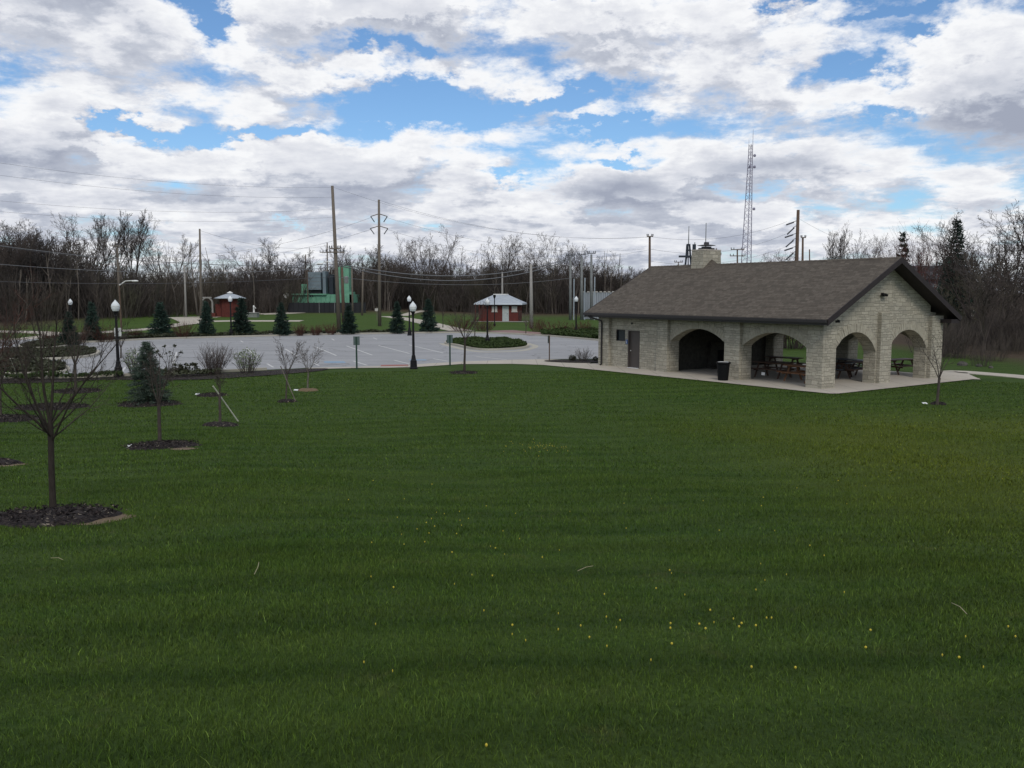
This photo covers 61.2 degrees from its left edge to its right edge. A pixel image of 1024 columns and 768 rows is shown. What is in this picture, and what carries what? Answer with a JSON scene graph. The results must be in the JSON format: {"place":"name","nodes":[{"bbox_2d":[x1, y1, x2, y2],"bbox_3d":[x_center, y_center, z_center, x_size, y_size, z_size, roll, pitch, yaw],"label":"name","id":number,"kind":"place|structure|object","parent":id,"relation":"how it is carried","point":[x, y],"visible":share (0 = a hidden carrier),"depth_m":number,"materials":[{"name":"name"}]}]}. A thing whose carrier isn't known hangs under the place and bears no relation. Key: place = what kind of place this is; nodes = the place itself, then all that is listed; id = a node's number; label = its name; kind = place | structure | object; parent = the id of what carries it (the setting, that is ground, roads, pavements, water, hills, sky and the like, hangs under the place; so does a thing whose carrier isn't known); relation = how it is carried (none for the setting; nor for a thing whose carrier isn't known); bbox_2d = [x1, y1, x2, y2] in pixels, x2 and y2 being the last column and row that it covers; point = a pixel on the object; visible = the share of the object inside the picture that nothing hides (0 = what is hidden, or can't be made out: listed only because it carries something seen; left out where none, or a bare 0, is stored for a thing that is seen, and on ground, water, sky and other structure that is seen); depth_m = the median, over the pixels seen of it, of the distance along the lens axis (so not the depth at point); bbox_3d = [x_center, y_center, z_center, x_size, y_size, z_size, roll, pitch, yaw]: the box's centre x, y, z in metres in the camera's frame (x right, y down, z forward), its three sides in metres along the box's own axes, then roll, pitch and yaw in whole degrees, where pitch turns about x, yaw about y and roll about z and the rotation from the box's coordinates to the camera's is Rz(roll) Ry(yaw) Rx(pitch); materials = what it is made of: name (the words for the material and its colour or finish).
{"place":"outdoors","nodes":[
{"label":"outdoors","id":0,"kind":"place"},
{"bbox_2d":[172,318,200,326],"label":"plaza","id":1,"kind":"structure","parent":0,"point":[189,321],"depth_m":110.87,"materials":[{"name":"concrete"}]},
{"bbox_2d":[199,229,202,318],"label":"utility pole","id":2,"kind":"object","parent":1,"relation":"on","point":[200,280],"visible":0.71,"depth_m":115.02,"materials":[{"name":"brown wood"}]},
{"bbox_2d":[0,290,1023,767],"bbox_3d":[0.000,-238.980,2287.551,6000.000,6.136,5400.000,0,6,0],"label":"ground","id":3,"kind":"structure","parent":0,"point":[900,348],"depth_m":8.12,"materials":[{"name":"plant"}]},
{"bbox_2d":[0,219,39,307],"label":"bare tree","id":4,"kind":"object","parent":3,"relation":"on","point":[15,245],"visible":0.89,"depth_m":111.98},
{"bbox_2d":[0,414,46,422],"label":"mulch ring","id":5,"kind":"object","parent":3,"relation":"on","point":[6,418],"visible":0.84,"depth_m":27.33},
{"bbox_2d":[0,311,35,415],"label":"bare tree","id":6,"kind":"object","parent":5,"relation":"on","point":[5,370],"visible":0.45,"depth_m":27.48,"materials":[{"name":"brown plant"}]},
{"bbox_2d":[0,258,58,369],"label":"bare tree","id":7,"kind":"object","parent":3,"relation":"on","point":[14,330],"visible":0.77,"depth_m":22.64,"materials":[{"name":"brown plant"}]},
{"bbox_2d":[1,217,63,312],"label":"bare tree","id":8,"kind":"object","parent":3,"relation":"on","point":[27,246],"visible":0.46,"depth_m":116.17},
{"bbox_2d":[0,219,90,281],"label":"bare tree","id":9,"kind":"object","parent":3,"relation":"on","point":[46,246],"visible":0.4,"depth_m":118.79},
{"bbox_2d":[12,402,89,410],"bbox_3d":[-16.746,0.799,31.460,2.776,0.224,2.408,0,6,0],"label":"mulch ring","id":10,"kind":"object","parent":3,"relation":"on","point":[55,404],"visible":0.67,"depth_m":31.17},
{"bbox_2d":[0,502,126,527],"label":"mulch ring","id":11,"kind":"object","parent":3,"relation":"on","point":[59,515],"visible":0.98,"depth_m":11.41,"materials":[{"name":"wood"}]},
{"bbox_2d":[0,259,139,506],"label":"bare tree","id":12,"kind":"object","parent":3,"relation":"on","point":[49,429],"visible":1,"depth_m":11.92,"materials":[{"name":"brown plant"}]},
{"bbox_2d":[48,309,102,391],"bbox_3d":[-18.249,-1.338,36.264,2.060,3.589,1.878,5,8,38],"label":"bare tree","id":13,"kind":"object","parent":3,"relation":"on","point":[74,360],"visible":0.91,"depth_m":36.35,"materials":[{"name":"brown plant"}]},
{"bbox_2d":[27,213,128,314],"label":"bare tree","id":14,"kind":"object","parent":3,"relation":"on","point":[98,241],"visible":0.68,"depth_m":126.50,"materials":[{"name":"plant"}]},
{"bbox_2d":[83,301,102,340],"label":"spruce tree","id":15,"kind":"object","parent":3,"relation":"on","point":[92,311],"visible":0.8,"depth_m":74.39,"materials":[{"name":"green plant"}]},
{"bbox_2d":[76,513,136,524],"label":"bare soil","id":16,"kind":"structure","parent":3,"relation":"on","point":[100,521],"depth_m":11.45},
{"bbox_2d":[81,213,137,291],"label":"bare tree","id":17,"kind":"object","parent":3,"relation":"on","point":[119,242],"visible":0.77,"depth_m":128.13,"materials":[{"name":"plant"}]},
{"bbox_2d":[111,300,123,376],"bbox_3d":[-19.837,-2.290,43.475,0.448,3.879,0.449,0,6,0],"label":"lamp post","id":18,"kind":"object","parent":3,"relation":"on","point":[115,306],"visible":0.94,"depth_m":43.42,"materials":[{"name":"black metal"}]},
{"bbox_2d":[121,348,140,375],"bbox_3d":[-19.262,-1.225,44.202,1.529,1.719,1.612,-5,8,-41],"label":"leafy shrub","id":19,"kind":"object","parent":3,"relation":"on","point":[131,362],"visible":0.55,"depth_m":44.03,"materials":[{"name":"grey plant"}]},
{"bbox_2d":[112,209,155,278],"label":"bare tree","id":20,"kind":"object","parent":3,"relation":"on","point":[140,225],"visible":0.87,"depth_m":129.70,"materials":[{"name":"plant"}]},
{"bbox_2d":[117,399,182,407],"bbox_3d":[-13.591,0.710,32.438,2.443,0.203,2.099,0,6,0],"label":"mulch ring","id":21,"kind":"object","parent":3,"relation":"on","point":[145,404],"visible":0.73,"depth_m":31.99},
{"bbox_2d":[124,341,174,405],"bbox_3d":[-13.674,-0.398,32.557,1.874,2.469,2.144,-3,7,-23],"label":"spruce tree","id":22,"kind":"object","parent":21,"relation":"on","point":[143,391],"visible":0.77,"depth_m":32.33,"materials":[{"name":"green plant"}]},
{"bbox_2d":[121,439,202,449],"bbox_3d":[-8.511,1.468,21.047,1.902,0.249,1.568,0,6,0],"label":"mulch ring","id":23,"kind":"object","parent":3,"relation":"on","point":[160,444],"visible":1,"depth_m":20.74,"materials":[{"name":"wood"}]},
{"bbox_2d":[139,342,181,440],"bbox_3d":[-8.642,0.252,21.333,0.990,2.599,1.358,-2,6,-20],"label":"bare tree","id":24,"kind":"object","parent":23,"relation":"on","point":[158,399],"visible":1,"depth_m":21.24,"materials":[{"name":"brown plant"}]},
{"bbox_2d":[3,369,326,382],"bbox_3d":[-17.727,-0.359,43.367,17.496,0.001,4.361,-2,6,-21],"label":"mulch bed","id":25,"kind":"object","parent":3,"relation":"on","point":[211,376],"visible":0.65,"depth_m":43.54,"materials":[{"name":"soil"}]},
{"bbox_2d":[0,370,123,378],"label":"ground cover","id":26,"kind":"object","parent":25,"relation":"on","point":[56,374],"visible":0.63,"depth_m":42.19,"materials":[{"name":"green plant"}]},
{"bbox_2d":[160,367,221,375],"bbox_3d":[-16.704,-0.652,44.021,3.684,0.432,2.476,-2,6,-17],"label":"ground cover","id":27,"kind":"object","parent":25,"relation":"on","point":[192,371],"visible":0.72,"depth_m":43.88,"materials":[{"name":"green plant"}]},
{"bbox_2d":[193,343,236,373],"bbox_3d":[-15.389,-1.419,44.995,2.301,1.937,2.195,0,6,0],"label":"bare shrub","id":28,"kind":"object","parent":25,"relation":"on","point":[211,360],"visible":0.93,"depth_m":44.90,"materials":[{"name":"plant"}]},
{"bbox_2d":[232,347,262,372],"bbox_3d":[-13.963,-1.251,45.474,1.981,1.508,1.677,4,7,36],"label":"leafy shrub","id":29,"kind":"object","parent":25,"relation":"on","point":[250,367],"visible":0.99,"depth_m":45.45,"materials":[{"name":"grey plant"}]},
{"bbox_2d":[129,221,202,312],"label":"bare tree","id":30,"kind":"object","parent":3,"relation":"on","point":[175,260],"visible":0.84,"depth_m":132.09,"materials":[{"name":"plant"}]},
{"bbox_2d":[213,364,226,421],"bbox_3d":[-8.925,0.353,26.558,0.434,1.905,0.570,-2,6,-22],"label":"bare tree","id":31,"kind":"object","parent":3,"relation":"on","point":[219,394],"visible":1,"depth_m":26.54,"materials":[{"name":"brown plant"}]},
{"bbox_2d":[214,291,245,316],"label":"red kiosk","id":32,"kind":"object","parent":3,"relation":"on","point":[222,308],"visible":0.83,"depth_m":120.39,"materials":[{"name":"brick"}]},
{"bbox_2d":[223,237,309,279],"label":"bare tree","id":33,"kind":"object","parent":3,"relation":"on","point":[269,257],"visible":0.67,"depth_m":146.58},
{"bbox_2d":[80,331,459,339],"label":"mulch bed","id":34,"kind":"object","parent":3,"relation":"on","point":[265,334],"visible":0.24,"depth_m":85.20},
{"bbox_2d":[146,302,175,334],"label":"spruce tree","id":35,"kind":"object","parent":34,"relation":"on","point":[160,323],"visible":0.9,"depth_m":83.03,"materials":[{"name":"green plant"}]},
{"bbox_2d":[197,301,215,335],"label":"spruce tree","id":36,"kind":"object","parent":34,"relation":"on","point":[206,325],"visible":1,"depth_m":83.14,"materials":[{"name":"green plant"}]},
{"bbox_2d":[45,329,392,339],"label":"ground cover","id":37,"kind":"object","parent":34,"relation":"on","point":[155,335],"visible":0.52,"depth_m":83.11,"materials":[{"name":"green plant"}]},
{"bbox_2d":[228,297,257,335],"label":"spruce tree","id":38,"kind":"object","parent":34,"relation":"on","point":[241,323],"visible":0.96,"depth_m":85.00,"materials":[{"name":"green plant"}]},
{"bbox_2d":[337,303,359,333],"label":"spruce tree","id":39,"kind":"object","parent":34,"relation":"on","point":[348,324],"visible":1,"depth_m":87.73,"materials":[{"name":"green plant"}]},
{"bbox_2d":[388,301,405,333],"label":"spruce tree","id":40,"kind":"object","parent":34,"relation":"on","point":[396,327],"visible":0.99,"depth_m":88.74,"materials":[{"name":"green plant"}]},
{"bbox_2d":[418,298,439,331],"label":"spruce tree","id":41,"kind":"object","parent":34,"relation":"on","point":[428,323],"visible":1,"depth_m":90.55,"materials":[{"name":"green plant"}]},
{"bbox_2d":[270,302,291,334],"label":"spruce tree","id":42,"kind":"object","parent":3,"relation":"on","point":[282,327],"visible":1,"depth_m":85.06,"materials":[{"name":"green plant"}]},
{"bbox_2d":[262,249,316,290],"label":"bare tree","id":43,"kind":"object","parent":3,"relation":"on","point":[299,274],"visible":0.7,"depth_m":149.25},
{"bbox_2d":[273,335,307,398],"bbox_3d":[-8.545,-0.593,33.647,1.338,2.612,1.275,0,6,0],"label":"bare tree","id":44,"kind":"object","parent":3,"relation":"on","point":[296,343],"visible":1,"depth_m":33.61,"materials":[{"name":"brown plant"}]},
{"bbox_2d":[0,333,597,374],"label":"parking lot","id":45,"kind":"structure","parent":3,"relation":"on","point":[560,348],"depth_m":63.54,"materials":[{"name":"asphalt"}]},
{"bbox_2d":[0,356,69,373],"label":"traffic island","id":46,"kind":"structure","parent":45,"relation":"on","point":[33,364],"depth_m":46.17,"materials":[{"name":"plant"}]},
{"bbox_2d":[19,339,68,347],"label":"traffic island","id":47,"kind":"structure","parent":45,"relation":"on","point":[46,344],"depth_m":67.38,"materials":[{"name":"plant"}]},
{"bbox_2d":[56,311,79,344],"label":"spruce tree","id":48,"kind":"object","parent":47,"relation":"on","point":[71,327],"visible":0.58,"depth_m":68.66,"materials":[{"name":"green plant"}]},
{"bbox_2d":[0,345,99,359],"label":"traffic island","id":49,"kind":"structure","parent":45,"relation":"on","point":[91,351],"depth_m":57.16,"materials":[{"name":"plant"}]},
{"bbox_2d":[3,367,266,378],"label":"kerb","id":50,"kind":"structure","parent":45,"relation":"on","point":[224,370],"depth_m":44.08,"materials":[{"name":"concrete"}]},
{"bbox_2d":[86,332,597,342],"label":"kerb","id":51,"kind":"structure","parent":45,"relation":"on","point":[345,333],"depth_m":84.07,"materials":[{"name":"concrete"}]},
{"bbox_2d":[444,336,528,350],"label":"traffic island","id":52,"kind":"structure","parent":45,"relation":"on","point":[492,344],"depth_m":66.87,"materials":[{"name":"plant"}]},
{"bbox_2d":[295,338,323,387],"bbox_3d":[-8.654,-0.806,37.325,1.473,2.314,1.222,0,6,0],"label":"bare tree","id":53,"kind":"object","parent":3,"relation":"on","point":[305,357],"visible":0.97,"depth_m":37.38,"materials":[{"name":"brown plant"}]},
{"bbox_2d":[292,266,359,302],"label":"industrial plant","id":54,"kind":"object","parent":3,"relation":"on","point":[323,291],"visible":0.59,"depth_m":141.33,"materials":[{"name":"green metal"}]},
{"bbox_2d":[288,302,365,312],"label":"black fence","id":55,"kind":"object","parent":3,"relation":"on","point":[308,307],"visible":0.86,"depth_m":137.96,"materials":[{"name":"grey metal"}]},
{"bbox_2d":[326,186,343,329],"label":"utility pole","id":56,"kind":"object","parent":3,"relation":"on","point":[337,293],"visible":0.97,"depth_m":94.93,"materials":[{"name":"brown wood"}]},
{"bbox_2d":[0,245,333,265],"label":"power line","id":57,"kind":"object","parent":56,"relation":"attached to","point":[172,262],"visible":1,"depth_m":87.89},
{"bbox_2d":[0,264,334,272],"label":"power line","id":58,"kind":"object","parent":56,"relation":"attached to","point":[168,272],"visible":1,"depth_m":88.16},
{"bbox_2d":[0,276,334,283],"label":"power line","id":59,"kind":"object","parent":56,"relation":"attached to","point":[154,283],"visible":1,"depth_m":89.57,"materials":[{"name":"metal"}]},
{"bbox_2d":[338,259,569,280],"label":"overhead cable","id":60,"kind":"object","parent":56,"relation":"hanging from","point":[450,280],"visible":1,"depth_m":106.07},
{"bbox_2d":[338,258,569,275],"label":"overhead cable","id":61,"kind":"object","parent":56,"relation":"hanging from","point":[451,275],"visible":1,"depth_m":105.95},
{"bbox_2d":[0,226,679,321],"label":"woodland","id":62,"kind":"object","parent":3,"relation":"on","point":[135,299],"visible":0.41,"depth_m":134.95,"materials":[{"name":"plant"}]},
{"bbox_2d":[341,267,348,321],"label":"utility pole","id":63,"kind":"object","parent":3,"relation":"on","point":[344,280],"visible":0.88,"depth_m":107.23,"materials":[{"name":"grey metal"}]},
{"bbox_2d":[322,245,386,291],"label":"bare tree","id":64,"kind":"object","parent":3,"relation":"on","point":[348,260],"visible":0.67,"depth_m":148.42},
{"bbox_2d":[370,200,387,325],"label":"utility pole","id":65,"kind":"object","parent":3,"relation":"on","point":[379,281],"visible":0.91,"depth_m":100.93,"materials":[{"name":"brown wood"}]},
{"bbox_2d":[364,231,415,309],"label":"bare tree","id":66,"kind":"object","parent":3,"relation":"on","point":[400,267],"visible":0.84,"depth_m":150.20,"materials":[{"name":"plant"}]},
{"bbox_2d":[409,302,417,368],"bbox_3d":[-5.479,-2.711,48.055,0.435,3.759,0.435,-3,7,-28],"label":"lamp post","id":67,"kind":"object","parent":3,"relation":"on","point":[413,361],"visible":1,"depth_m":48.04,"materials":[{"name":"black metal"}]},
{"bbox_2d":[405,224,463,298],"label":"bare tree","id":68,"kind":"object","parent":3,"relation":"on","point":[423,261],"visible":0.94,"depth_m":149.03,"materials":[{"name":"plant"}]},
{"bbox_2d":[307,359,595,368],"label":"walkway","id":69,"kind":"structure","parent":3,"relation":"on","point":[541,362],"depth_m":51.58,"materials":[{"name":"concrete"}]},
{"bbox_2d":[428,245,480,287],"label":"bare tree","id":70,"kind":"object","parent":3,"relation":"on","point":[466,268],"visible":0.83,"depth_m":155.18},
{"bbox_2d":[448,293,489,370],"bbox_3d":[-2.362,-2.739,46.285,2.354,4.288,2.730,-4,7,-36],"label":"bare tree","id":71,"kind":"object","parent":3,"relation":"on","point":[464,359],"visible":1,"depth_m":45.99,"materials":[{"name":"brown plant"}]},
{"bbox_2d":[474,294,528,321],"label":"brick restroom","id":72,"kind":"structure","parent":3,"relation":"on","point":[507,307],"depth_m":114.58,"materials":[{"name":"brick"}]},
{"bbox_2d":[480,232,523,293],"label":"bare tree","id":73,"kind":"object","parent":3,"relation":"on","point":[505,260],"visible":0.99,"depth_m":147.79,"materials":[{"name":"plant"}]},
{"bbox_2d":[499,241,546,313],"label":"bare tree","id":74,"kind":"object","parent":3,"relation":"on","point":[523,265],"visible":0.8,"depth_m":151.20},
{"bbox_2d":[521,233,579,313],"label":"bare tree","id":75,"kind":"object","parent":3,"relation":"on","point":[545,270],"visible":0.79,"depth_m":148.01,"materials":[{"name":"plant"}]},
{"bbox_2d":[549,242,588,300],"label":"bare tree","id":76,"kind":"object","parent":3,"relation":"on","point":[574,265],"visible":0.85,"depth_m":144.33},
{"bbox_2d":[540,326,598,337],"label":"ground cover","id":77,"kind":"object","parent":3,"relation":"on","point":[590,332],"visible":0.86,"depth_m":83.75,"materials":[{"name":"green plant"}]},
{"bbox_2d":[566,253,574,319],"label":"steel pole","id":78,"kind":"object","parent":3,"relation":"on","point":[570,293],"visible":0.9,"depth_m":121.09,"materials":[{"name":"metal"}]},
{"bbox_2d":[577,252,585,319],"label":"steel pole","id":79,"kind":"object","parent":3,"relation":"on","point":[581,296],"visible":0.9,"depth_m":121.11,"materials":[{"name":"metal"}]},
{"bbox_2d":[587,251,595,319],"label":"steel pole","id":80,"kind":"object","parent":3,"relation":"on","point":[591,285],"visible":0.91,"depth_m":121.00,"materials":[{"name":"metal"}]},
{"bbox_2d":[583,291,613,318],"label":"metal enclosure","id":81,"kind":"object","parent":3,"relation":"on","point":[600,296],"visible":0.2,"depth_m":125.38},
{"bbox_2d":[595,251,620,291],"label":"bare tree","id":82,"kind":"object","parent":3,"relation":"on","point":[615,255],"visible":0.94,"depth_m":151.12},
{"bbox_2d":[784,210,799,260],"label":"utility pole","id":83,"kind":"object","parent":3,"relation":"on","point":[797,238],"visible":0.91,"depth_m":118.44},
{"bbox_2d":[783,334,803,348],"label":"budding bush","id":84,"kind":"object","parent":3,"relation":"on","point":[793,345],"visible":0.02,"depth_m":65.54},
{"bbox_2d":[822,229,852,259],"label":"bare tree","id":85,"kind":"object","parent":3,"relation":"on","point":[830,250],"visible":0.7,"depth_m":125.95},
{"bbox_2d":[831,224,881,258],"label":"bare tree","id":86,"kind":"object","parent":3,"relation":"on","point":[856,252],"visible":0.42,"depth_m":126.46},
{"bbox_2d":[864,233,905,257],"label":"bare tree","id":87,"kind":"object","parent":3,"relation":"on","point":[875,251],"visible":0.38,"depth_m":122.83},
{"bbox_2d":[873,218,983,292],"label":"bare tree","id":88,"kind":"object","parent":3,"relation":"on","point":[923,263],"visible":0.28,"depth_m":93.73,"materials":[{"name":"plant"}]},
{"bbox_2d":[912,327,971,404],"bbox_3d":[15.975,-0.659,32.223,1.855,3.001,1.686,-4,7,-35],"label":"bare tree","id":89,"kind":"object","parent":3,"relation":"on","point":[938,388],"visible":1,"depth_m":32.22,"materials":[{"name":"brown plant"}]},
{"bbox_2d":[935,216,974,333],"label":"spruce tree","id":90,"kind":"object","parent":3,"relation":"on","point":[959,233],"visible":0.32,"depth_m":82.90,"materials":[{"name":"green plant"}]},
{"bbox_2d":[905,240,1023,366],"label":"thicket","id":91,"kind":"object","parent":3,"relation":"on","point":[1012,332],"visible":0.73,"depth_m":62.18,"materials":[{"name":"plant"}]},
{"bbox_2d":[913,208,1022,341],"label":"bare tree","id":92,"kind":"object","parent":3,"relation":"on","point":[947,274],"visible":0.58,"depth_m":73.30,"materials":[{"name":"plant"}]},
{"bbox_2d":[930,208,1023,338],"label":"bare tree","id":93,"kind":"object","parent":3,"relation":"on","point":[999,252],"visible":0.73,"depth_m":67.41,"materials":[{"name":"plant"}]},
{"bbox_2d":[963,268,1022,351],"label":"bare tree","id":94,"kind":"object","parent":3,"relation":"on","point":[992,313],"visible":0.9,"depth_m":59.58,"materials":[{"name":"plant"}]},
{"bbox_2d":[977,199,1023,274],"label":"bare tree","id":95,"kind":"object","parent":3,"relation":"on","point":[1017,235],"visible":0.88,"depth_m":63.95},
{"bbox_2d":[0,0,1023,288],"label":"sky","id":96,"kind":"structure","parent":0,"point":[584,121],"materials":[{"name":"white"}]},
{"bbox_2d":[741,145,755,262],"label":"radio tower","id":97,"kind":"structure","parent":0,"point":[750,170],"depth_m":324.50,"materials":[{"name":"metal"}]},
{"bbox_2d":[568,363,977,392],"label":"patio","id":98,"kind":"structure","parent":0,"point":[844,383],"depth_m":42.46,"materials":[{"name":"concrete"}]},
{"bbox_2d":[716,361,730,380],"bbox_3d":[10.145,-0.625,41.590,0.690,0.885,0.683,0,6,0],"label":"trash can","id":99,"kind":"object","parent":98,"relation":"on","point":[723,370],"visible":1,"depth_m":41.37,"materials":[{"name":"black plastic"}]},
{"bbox_2d":[583,242,961,388],"bbox_3d":[13.118,-4.223,46.409,10.610,7.110,16.616,-4,7,-33],"label":"picnic shelter","id":100,"kind":"object","parent":98,"relation":"on","point":[706,308],"visible":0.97,"depth_m":42.32,"materials":[{"name":"stone"}]},
{"bbox_2d":[627,330,639,368],"bbox_3d":[6.813,-1.907,48.197,0.300,2.130,0.970,-4,7,-33],"label":"door","id":101,"kind":"structure","parent":100,"relation":"in","point":[633,336],"depth_m":48.31,"materials":[{"name":"grey metal"}]},
{"bbox_2d":[751,361,796,378],"bbox_3d":[12.948,-0.694,42.973,1.520,0.785,1.900,-5,8,-40],"label":"picnic table","id":102,"kind":"object","parent":98,"relation":"on","point":[766,368],"visible":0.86,"depth_m":42.77,"materials":[{"name":"brown wood"}]},
{"bbox_2d":[777,364,805,383],"bbox_3d":[13.748,-0.469,40.831,1.520,0.785,1.900,-3,7,-28],"label":"picnic table","id":103,"kind":"object","parent":98,"relation":"on","point":[800,372],"visible":0.52,"depth_m":41.16,"materials":[{"name":"brown wood"}]},
{"bbox_2d":[891,358,912,374],"bbox_3d":[20.102,-0.910,45.031,1.900,0.785,1.520,-3,7,-27],"label":"picnic table","id":104,"kind":"object","parent":98,"relation":"on","point":[901,364],"visible":0.54,"depth_m":44.63,"materials":[{"name":"brown wood"}]},
{"bbox_2d":[942,370,1023,379],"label":"path","id":105,"kind":"structure","parent":0,"point":[957,373],"depth_m":44.61,"materials":[{"name":"concrete"}]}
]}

